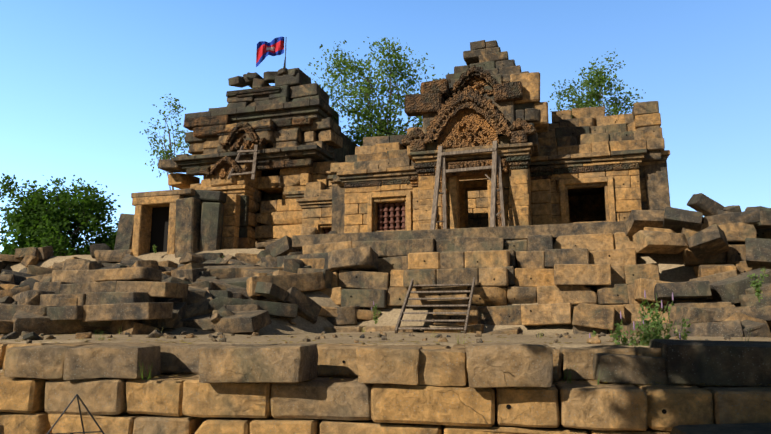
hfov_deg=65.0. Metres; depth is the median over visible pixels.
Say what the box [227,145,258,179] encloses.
wooden ladder
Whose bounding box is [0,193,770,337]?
rubble blocks
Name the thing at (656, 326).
weed plants
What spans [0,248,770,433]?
ground
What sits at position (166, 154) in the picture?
tree
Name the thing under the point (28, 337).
ground pebbles
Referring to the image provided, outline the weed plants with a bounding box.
[152,245,768,346]
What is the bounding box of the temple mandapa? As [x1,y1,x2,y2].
[292,40,770,335]
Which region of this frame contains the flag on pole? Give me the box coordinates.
[256,37,285,67]
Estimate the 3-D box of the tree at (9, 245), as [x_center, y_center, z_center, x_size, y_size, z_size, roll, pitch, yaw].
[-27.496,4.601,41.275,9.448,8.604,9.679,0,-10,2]
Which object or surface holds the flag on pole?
on the temple tower
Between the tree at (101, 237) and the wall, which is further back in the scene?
the tree at (101, 237)
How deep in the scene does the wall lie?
6.48 m
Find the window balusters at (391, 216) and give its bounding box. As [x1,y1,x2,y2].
[378,202,404,230]
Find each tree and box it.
[0,173,120,255]
[0,222,47,254]
[82,230,116,248]
[139,93,191,189]
[305,37,448,145]
[548,51,645,115]
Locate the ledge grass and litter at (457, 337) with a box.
[0,329,770,386]
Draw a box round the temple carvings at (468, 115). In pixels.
[344,65,638,228]
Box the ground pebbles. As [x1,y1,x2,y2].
[0,320,730,343]
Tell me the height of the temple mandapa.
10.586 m
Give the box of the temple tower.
[114,54,356,257]
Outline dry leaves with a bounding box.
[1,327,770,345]
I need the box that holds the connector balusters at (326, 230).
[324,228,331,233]
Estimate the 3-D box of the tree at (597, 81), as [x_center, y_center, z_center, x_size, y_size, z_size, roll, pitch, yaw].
[10.934,-2.554,30.743,4.813,11.047,4.327,9,-13,-43]
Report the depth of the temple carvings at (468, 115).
19.71 m
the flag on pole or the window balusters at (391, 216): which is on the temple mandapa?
the window balusters at (391, 216)
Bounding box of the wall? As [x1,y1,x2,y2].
[0,339,770,433]
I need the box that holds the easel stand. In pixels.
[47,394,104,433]
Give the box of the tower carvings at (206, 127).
[183,86,313,248]
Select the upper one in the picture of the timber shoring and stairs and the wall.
the timber shoring and stairs
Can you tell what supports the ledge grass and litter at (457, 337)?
on the wall
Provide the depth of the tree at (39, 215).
43.92 m
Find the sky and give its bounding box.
[0,0,770,251]
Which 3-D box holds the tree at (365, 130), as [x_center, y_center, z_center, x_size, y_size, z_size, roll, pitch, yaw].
[0.207,-3.214,30.827,9.356,12.380,8.337,9,-13,-41]
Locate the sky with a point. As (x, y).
(79, 79)
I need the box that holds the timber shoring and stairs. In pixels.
[395,140,504,332]

